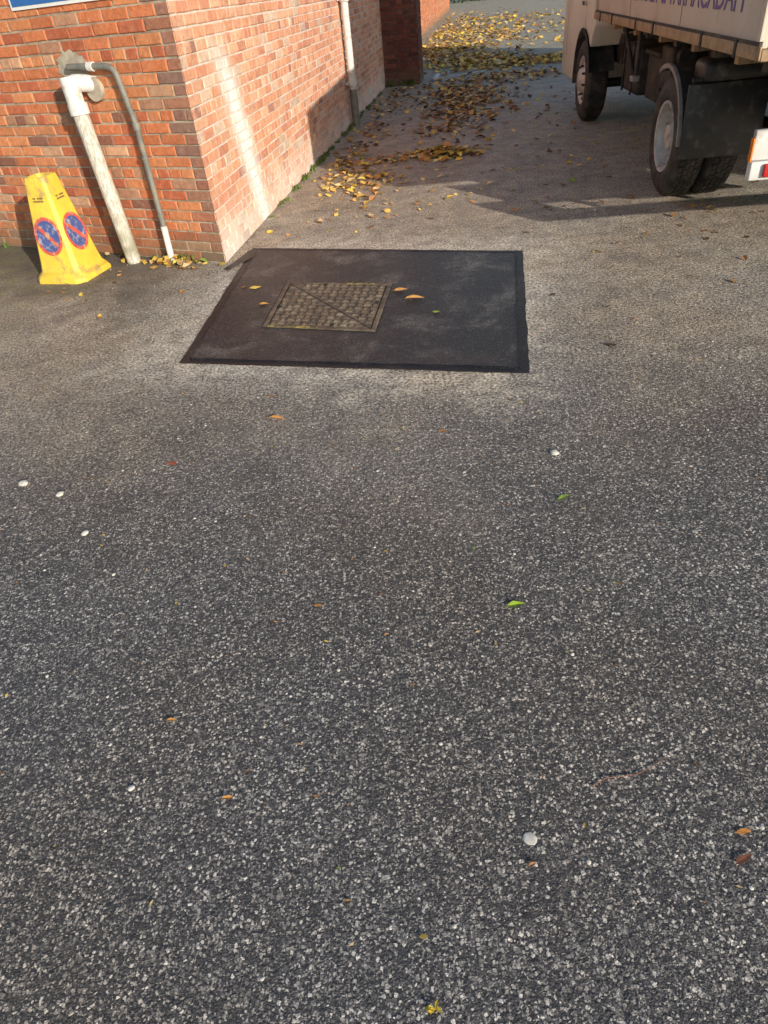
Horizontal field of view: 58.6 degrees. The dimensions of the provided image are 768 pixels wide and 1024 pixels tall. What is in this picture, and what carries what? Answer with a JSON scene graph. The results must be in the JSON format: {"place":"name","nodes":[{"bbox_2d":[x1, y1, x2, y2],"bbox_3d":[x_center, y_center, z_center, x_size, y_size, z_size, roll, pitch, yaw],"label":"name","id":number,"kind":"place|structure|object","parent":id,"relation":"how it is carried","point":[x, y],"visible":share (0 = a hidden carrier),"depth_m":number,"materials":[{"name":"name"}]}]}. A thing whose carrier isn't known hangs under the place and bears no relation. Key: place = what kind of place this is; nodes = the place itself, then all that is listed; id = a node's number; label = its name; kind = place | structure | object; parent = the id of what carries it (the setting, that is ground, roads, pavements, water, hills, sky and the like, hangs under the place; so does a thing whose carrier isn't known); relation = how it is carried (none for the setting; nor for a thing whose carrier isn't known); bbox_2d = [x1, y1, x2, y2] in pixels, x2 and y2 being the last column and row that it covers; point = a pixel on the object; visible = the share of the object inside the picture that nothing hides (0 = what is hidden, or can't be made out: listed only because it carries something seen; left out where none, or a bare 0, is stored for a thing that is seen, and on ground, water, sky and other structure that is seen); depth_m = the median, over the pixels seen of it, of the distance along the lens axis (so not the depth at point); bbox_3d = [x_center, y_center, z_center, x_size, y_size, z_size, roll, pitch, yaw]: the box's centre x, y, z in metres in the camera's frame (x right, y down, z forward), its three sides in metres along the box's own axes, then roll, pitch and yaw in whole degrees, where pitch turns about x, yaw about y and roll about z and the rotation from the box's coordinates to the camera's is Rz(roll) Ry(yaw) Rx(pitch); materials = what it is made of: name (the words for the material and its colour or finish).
{"place":"outdoors","nodes":[
{"label":"outdoors","id":0,"kind":"place"},
{"bbox_2d":[0,0,767,1023],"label":"asphalt ground","id":1,"kind":"structure","parent":0,"point":[674,620],"depth_m":2.17,"materials":[{"name":"grey asphalt"}]},
{"bbox_2d":[24,172,110,283],"bbox_3d":[-2.487,-2.180,5.228,0.450,0.725,0.450,5,39,15],"label":"no parking cone","id":2,"kind":"object","parent":1,"relation":"on","point":[68,252],"visible":1,"depth_m":5.17,"materials":[{"name":"yellow plastic"}]},
{"bbox_2d":[0,0,223,262],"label":"front wall mortar","id":3,"kind":"object","parent":1,"relation":"on","point":[109,87],"depth_m":5.10,"materials":[{"name":"grey concrete"}]},
{"bbox_2d":[0,0,226,261],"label":"front wall bricks","id":4,"kind":"object","parent":3,"relation":"attached to","point":[128,26],"visible":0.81,"depth_m":5.09,"materials":[{"name":"red brick"}]},
{"bbox_2d":[8,0,94,10],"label":"wall sign","id":5,"kind":"object","parent":4,"relation":"attached to","point":[16,5],"visible":1,"depth_m":4.73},
{"bbox_2d":[56,49,87,76],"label":"cement repair","id":6,"kind":"structure","parent":4,"relation":"attached to","point":[68,56],"depth_m":4.89,"materials":[{"name":"concrete"}]},
{"bbox_2d":[58,74,140,263],"bbox_3d":[-2.096,-2.564,5.218,0.257,1.320,0.212,-31,44,-28],"label":"soil pipe","id":7,"kind":"object","parent":4,"relation":"attached to","point":[74,86],"visible":1,"depth_m":5.04,"materials":[{"name":"paint"}]},
{"bbox_2d":[66,62,174,260],"bbox_3d":[-1.957,-2.590,5.159,0.529,1.360,0.068,14,42,24],"label":"waste pipe","id":8,"kind":"object","parent":4,"relation":"attached to","point":[94,66],"visible":0.97,"depth_m":4.91,"materials":[{"name":"grey plastic"}]},
{"bbox_2d":[3,78,415,262],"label":"weeds","id":9,"kind":"object","parent":1,"relation":"on","point":[409,82],"visible":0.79,"depth_m":8.08,"materials":[{"name":"green plant"}]},
{"bbox_2d":[166,0,383,262],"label":"lane wall mortar","id":10,"kind":"object","parent":1,"relation":"on","point":[209,61],"depth_m":6.18,"materials":[{"name":"beige concrete"}]},
{"bbox_2d":[166,0,384,261],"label":"lane wall bricks","id":11,"kind":"object","parent":10,"relation":"attached to","point":[199,98],"visible":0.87,"depth_m":6.21,"materials":[{"name":"brick"}]},
{"bbox_2d":[337,0,359,125],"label":"drainpipe","id":12,"kind":"object","parent":11,"relation":"attached to","point":[351,83],"visible":0.98,"depth_m":9.54,"materials":[{"name":"white plastic"}]},
{"bbox_2d":[180,248,529,372],"bbox_3d":[-0.180,-1.418,4.479,2.403,0.009,2.072,5,39,15],"label":"tarmac repair patch","id":13,"kind":"object","parent":1,"relation":"on","point":[477,300],"visible":1,"depth_m":4.15,"materials":[{"name":"black asphalt"}]},
{"bbox_2d":[261,282,392,332],"bbox_3d":[-0.366,-1.333,4.385,0.775,0.014,0.916,1,38,9],"label":"manhole cover","id":14,"kind":"object","parent":13,"relation":"on","point":[351,307],"visible":1,"depth_m":4.34,"materials":[{"name":"metal"}]},
{"bbox_2d":[0,6,767,1014],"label":"fallen leaves","id":15,"kind":"object","parent":1,"relation":"on","point":[462,106],"visible":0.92,"depth_m":10.38,"materials":[{"name":"yellow plant"}]},
{"bbox_2d":[5,192,764,980],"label":"pale pebbles","id":16,"kind":"object","parent":1,"relation":"on","point":[529,838],"visible":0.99,"depth_m":1.98,"materials":[{"name":"stone"}]},
{"bbox_2d":[379,0,423,86],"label":"brick pier","id":17,"kind":"structure","parent":1,"relation":"on","point":[401,38],"depth_m":12.89,"materials":[{"name":"red brick"}]},
{"bbox_2d":[380,0,448,72],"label":"boundary mortar","id":18,"kind":"object","parent":1,"relation":"on","point":[428,13],"visible":0.1,"depth_m":27.98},
{"bbox_2d":[379,0,449,71],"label":"boundary bricks","id":19,"kind":"object","parent":1,"relation":"on","point":[431,12],"visible":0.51,"depth_m":27.42,"materials":[{"name":"brick"}]},
{"bbox_2d":[433,68,486,77],"bbox_3d":[1.576,-9.104,14.170,1.660,0.001,0.791,-18,39,-15],"label":"painted lane marking","id":20,"kind":"object","parent":1,"relation":"on","point":[437,75],"visible":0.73,"depth_m":13.95,"materials":[{"name":"white paint"}]},
{"bbox_2d":[450,0,479,2],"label":"hedge","id":21,"kind":"object","parent":1,"relation":"on","point":[461,1],"depth_m":49.80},
{"bbox_2d":[575,39,608,120],"bbox_3d":[2.541,-5.340,8.454,0.295,0.872,0.872,-2,38,6],"label":"front wheel","id":22,"kind":"object","parent":1,"relation":"on","point":[590,92],"visible":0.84,"depth_m":8.29,"materials":[{"name":"rubber"}]},
{"bbox_2d":[592,756,664,785],"bbox_3d":[0.615,0.644,1.697,0.219,0.004,0.020,-16,38,-12],"label":"twig","id":23,"kind":"object","parent":1,"relation":"on","point":[628,775],"visible":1,"depth_m":1.69,"materials":[{"name":"brown wood"}]},
{"bbox_2d":[649,74,703,195],"bbox_3d":[2.346,-3.008,5.472,0.242,0.862,0.862,-2,38,6],"label":"wheel","id":24,"kind":"object","parent":1,"relation":"on","point":[671,173],"visible":0.63,"depth_m":5.45,"materials":[{"name":"rubber"}]},
{"bbox_2d":[689,155,737,192],"bbox_3d":[2.594,-3.017,5.447,0.242,0.862,0.862,-2,38,6],"label":"wheel","id":25,"kind":"object","parent":1,"relation":"on","point":[713,174],"visible":0.2,"depth_m":5.31,"materials":[{"name":"rubber"}]},
{"bbox_2d":[620,40,626,89],"bbox_3d":[2.627,-4.886,7.492,0.024,0.460,0.024,-2,38,6],"label":"tank strap","id":26,"kind":"object","parent":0,"point":[624,61],"visible":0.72,"depth_m":7.49,"materials":[{"name":"black metal"}]},
{"bbox_2d":[614,33,652,64],"bbox_3d":[3.495,-5.862,8.445,1.480,0.280,2.000,-2,38,6],"label":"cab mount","id":27,"kind":"object","parent":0,"point":[619,48],"visible":0.14,"depth_m":7.79,"materials":[{"name":"black metal"}]},
{"bbox_2d":[596,19,767,61],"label":"floor","id":28,"kind":"structure","parent":0,"point":[764,56],"depth_m":3.67,"materials":[{"name":"brown wood"}]},
{"bbox_2d":[623,27,634,74],"bbox_3d":[2.455,-4.602,6.838,0.188,0.492,0.040,-2,38,6],"label":"side stay","id":29,"kind":"object","parent":28,"relation":"attached to","point":[629,49],"visible":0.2,"depth_m":6.82,"materials":[{"name":"black metal"}]},
{"bbox_2d":[634,31,642,74],"bbox_3d":[2.316,-4.181,6.223,0.030,0.350,0.060,-2,38,6],"label":"light bracket","id":30,"kind":"object","parent":28,"relation":"attached to","point":[638,51],"visible":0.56,"depth_m":6.21,"materials":[{"name":"black metal"}]},
{"bbox_2d":[629,75,639,81],"bbox_3d":[2.325,-4.021,6.348,0.070,0.045,0.100,-2,38,6],"label":"side marker","id":31,"kind":"object","parent":30,"relation":"attached to","point":[634,78],"visible":0.95,"depth_m":6.31,"materials":[{"name":"white plastic"}]},
{"bbox_2d":[594,12,761,60],"bbox_3d":[2.153,-3.929,5.556,0.015,0.065,4.820,-2,38,6],"label":"side rail","id":32,"kind":"object","parent":28,"relation":"attached to","point":[748,51],"visible":1,"depth_m":4.64,"materials":[{"name":"brown wood"}]},
{"bbox_2d":[595,10,761,45],"bbox_3d":[2.154,-3.961,5.530,0.019,0.013,4.760,-2,38,6],"label":"batten","id":33,"kind":"object","parent":32,"relation":"on","point":[710,34],"visible":1,"depth_m":4.61,"materials":[{"name":"brown wood"}]},
{"bbox_2d":[698,33,702,48],"bbox_3d":[2.061,-3.072,4.461,0.008,0.085,0.035,-2,38,6],"label":"rail clamp","id":34,"kind":"object","parent":32,"relation":"attached to","point":[700,40],"visible":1,"depth_m":4.46,"materials":[{"name":"black metal"}]},
{"bbox_2d":[732,40,737,57],"bbox_3d":[2.023,-2.673,3.950,0.008,0.085,0.035,-2,38,6],"label":"rail clamp","id":35,"kind":"object","parent":32,"relation":"attached to","point":[734,48],"visible":1,"depth_m":3.94,"materials":[{"name":"black metal"}]},
{"bbox_2d":[597,0,767,48],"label":"side boards","id":36,"kind":"object","parent":28,"relation":"on","point":[743,24],"visible":0.63,"depth_m":4.46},
{"bbox_2d":[636,0,743,11],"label":"body lettering","id":37,"kind":"object","parent":36,"relation":"attached to","point":[717,7],"visible":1,"depth_m":4.27},
{"bbox_2d":[756,0,767,41],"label":"side post","id":38,"kind":"object","parent":36,"relation":"attached to","point":[762,26],"visible":1,"depth_m":3.60,"materials":[{"name":"white metal"}]},
{"bbox_3d":[2.772,-2.262,3.770,0.060,0.470,0.045,-2,38,6],"label":"bar hanger","id":39,"kind":"object","parent":28,"relation":"hanging from","visible":0},
{"bbox_2d":[745,160,767,180],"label":"underrun bar","id":40,"kind":"object","parent":39,"relation":"hanging from","point":[754,170],"visible":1,"depth_m":3.94,"materials":[{"name":"white metal"}]},
{"bbox_2d":[747,138,755,161],"bbox_3d":[2.095,-2.064,3.902,0.008,0.120,0.040,-2,38,6],"label":"reflector amber","id":41,"kind":"object","parent":40,"relation":"attached to","point":[751,149],"visible":1,"depth_m":3.89,"materials":[{"name":"orange plastic"}]},
{"bbox_2d":[751,128,767,160],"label":"light board","id":42,"kind":"object","parent":40,"relation":"on","point":[760,150],"visible":1,"depth_m":3.88,"materials":[{"name":"white plastic"}]},
{"bbox_2d":[762,164,767,176],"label":"tail lamp","id":43,"kind":"object","parent":40,"relation":"attached to","point":[765,172],"visible":1,"depth_m":3.92,"materials":[{"name":"red plastic"}]},
{"bbox_2d":[665,61,754,132],"bbox_3d":[2.466,-3.121,5.207,0.540,0.514,0.730,-2,38,6],"label":"mudguard","id":44,"kind":"object","parent":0,"point":[686,70],"visible":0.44,"depth_m":5.02,"materials":[{"name":"black plastic"}]},
{"bbox_2d":[660,63,682,146],"bbox_3d":[2.183,-3.125,5.224,0.024,0.484,0.734,-2,38,6],"label":"mudguard edge","id":45,"kind":"object","parent":44,"relation":"attached to","point":[671,67],"visible":1,"depth_m":5.03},
{"bbox_2d":[678,77,767,159],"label":"mudflap","id":46,"kind":"object","parent":44,"relation":"on","point":[725,118],"visible":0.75,"depth_m":4.92,"materials":[{"name":"black rubber"}]},
{"bbox_2d":[692,78,702,82],"bbox_3d":[2.477,-3.051,4.794,0.600,0.030,0.029,-2,38,6],"label":"guard stay","id":47,"kind":"object","parent":46,"relation":"attached to","point":[696,80],"visible":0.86,"depth_m":4.81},
{"bbox_2d":[694,56,767,82],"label":"mudflap top","id":48,"kind":"object","parent":46,"relation":"attached to","point":[708,69],"visible":0.72,"depth_m":4.74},
{"bbox_3d":[2.898,-3.833,5.594,0.110,0.098,4.650,-2,38,6],"label":"floor bearer","id":49,"kind":"object","parent":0,"visible":0},
{"bbox_2d":[645,33,658,38],"bbox_3d":[3.296,-4.267,5.950,1.960,0.076,0.071,-2,38,6],"label":"cross member","id":50,"kind":"object","parent":49,"relation":"on","point":[648,36],"visible":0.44,"depth_m":6.03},
{"bbox_2d":[653,38,765,77],"bbox_3d":[2.975,-4.343,6.524,0.090,0.240,6.550,-2,38,6],"label":"chassis rail","id":51,"kind":"object","parent":49,"relation":"attached to","point":[709,52],"depth_m":6.11,"materials":[{"name":"black metal"}]},
{"bbox_2d":[562,0,633,78],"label":"cab","id":52,"kind":"object","parent":51,"relation":"attached to","point":[600,33],"visible":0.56,"depth_m":8.59,"materials":[{"name":"paint"}]},
{"bbox_2d":[572,28,613,82],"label":"wheel arch trim","id":53,"kind":"structure","parent":52,"relation":"attached to","point":[600,58],"depth_m":7.97,"materials":[{"name":"black plastic"}]},
{"bbox_2d":[607,77,621,86],"bbox_3d":[3.508,-5.335,8.385,1.680,0.098,0.098,-2,38,6],"label":"front axle","id":54,"kind":"object","parent":52,"relation":"attached to","point":[614,81],"depth_m":8.41,"materials":[{"name":"black metal"}]},
{"bbox_2d":[623,39,669,95],"bbox_3d":[2.800,-4.762,7.322,0.350,0.440,0.700,-2,38,6],"label":"tank","id":55,"kind":"object","parent":51,"relation":"attached to","point":[637,88],"visible":0.39,"depth_m":7.13,"materials":[{"name":"black metal"}]},
{"bbox_2d":[628,43,635,94],"bbox_3d":[2.604,-4.640,7.178,0.024,0.460,0.024,-2,38,6],"label":"tank strap","id":56,"kind":"object","parent":55,"relation":"attached to","point":[630,84],"visible":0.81,"depth_m":7.11,"materials":[{"name":"black metal"}]},
{"bbox_2d":[644,55,661,102],"bbox_3d":[2.773,-4.206,6.614,0.340,0.370,0.500,-2,38,6],"label":"battery box","id":57,"kind":"object","parent":51,"relation":"attached to","point":[652,90],"visible":0.2,"depth_m":6.62,"materials":[{"name":"black metal"}]},
{"bbox_2d":[646,47,662,57],"bbox_3d":[2.749,-4.368,6.490,0.390,0.038,0.560,-2,38,6],"label":"battery lid","id":58,"kind":"object","parent":57,"relation":"on","point":[656,52],"visible":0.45,"depth_m":6.52,"materials":[{"name":"black plastic"}]},
{"bbox_2d":[658,43,708,88],"bbox_3d":[2.620,-3.906,6.002,0.300,0.330,0.350,-2,38,6],"label":"hydraulic unit","id":59,"kind":"object","parent":51,"relation":"attached to","point":[669,52],"visible":0.33,"depth_m":5.92,"materials":[{"name":"black metal"}]},
{"bbox_2d":[670,43,696,62],"bbox_3d":[2.561,-3.963,5.930,0.140,0.140,0.500,-2,38,6],"label":"air cylinder","id":60,"kind":"object","parent":59,"relation":"attached to","point":[685,54],"visible":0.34,"depth_m":5.73,"materials":[{"name":"black metal"}]},
{"bbox_3d":[3.711,-4.370,6.448,0.090,0.240,6.550,-2,38,6],"label":"chassis rail","id":61,"kind":"object","parent":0,"visible":0},
{"bbox_3d":[3.633,-3.860,5.518,0.110,0.098,4.650,-2,38,6],"label":"floor bearer","id":62,"kind":"object","parent":61,"relation":"on","visible":0},
{"bbox_2d":[613,24,622,28],"bbox_3d":[3.377,-5.115,7.035,1.960,0.076,0.070,-2,38,6],"label":"cross member","id":63,"kind":"object","parent":62,"relation":"on","point":[617,26],"visible":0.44,"depth_m":7.12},
{"bbox_2d":[659,36,673,42],"bbox_3d":[3.269,-3.984,5.588,1.960,0.076,0.070,-2,38,6],"label":"cross member","id":64,"kind":"object","parent":62,"relation":"on","point":[662,39],"visible":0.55,"depth_m":5.67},
{"bbox_2d":[674,40,691,46],"bbox_3d":[3.242,-3.701,5.226,1.960,0.076,0.070,-2,38,6],"label":"cross member","id":65,"kind":"object","parent":62,"relation":"on","point":[678,43],"visible":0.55,"depth_m":5.31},
{"bbox_2d":[691,45,711,51],"bbox_3d":[3.215,-3.419,4.864,1.960,0.076,0.070,-2,38,6],"label":"cross member","id":66,"kind":"object","parent":62,"relation":"on","point":[694,48],"visible":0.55,"depth_m":4.95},
{"bbox_2d":[711,50,731,57],"bbox_3d":[3.188,-3.136,4.502,1.960,0.076,0.070,-2,38,6],"label":"cross member","id":67,"kind":"object","parent":62,"relation":"on","point":[716,54],"visible":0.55,"depth_m":4.59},
{"bbox_2d":[734,56,761,64],"bbox_3d":[3.161,-2.853,4.140,1.960,0.076,0.071,-2,38,6],"label":"cross member","id":68,"kind":"object","parent":62,"relation":"on","point":[739,61],"visible":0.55,"depth_m":4.22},
{"bbox_2d":[762,62,767,72],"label":"cross member","id":69,"kind":"object","parent":62,"relation":"on","point":[765,68],"visible":0.69,"depth_m":3.88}
]}

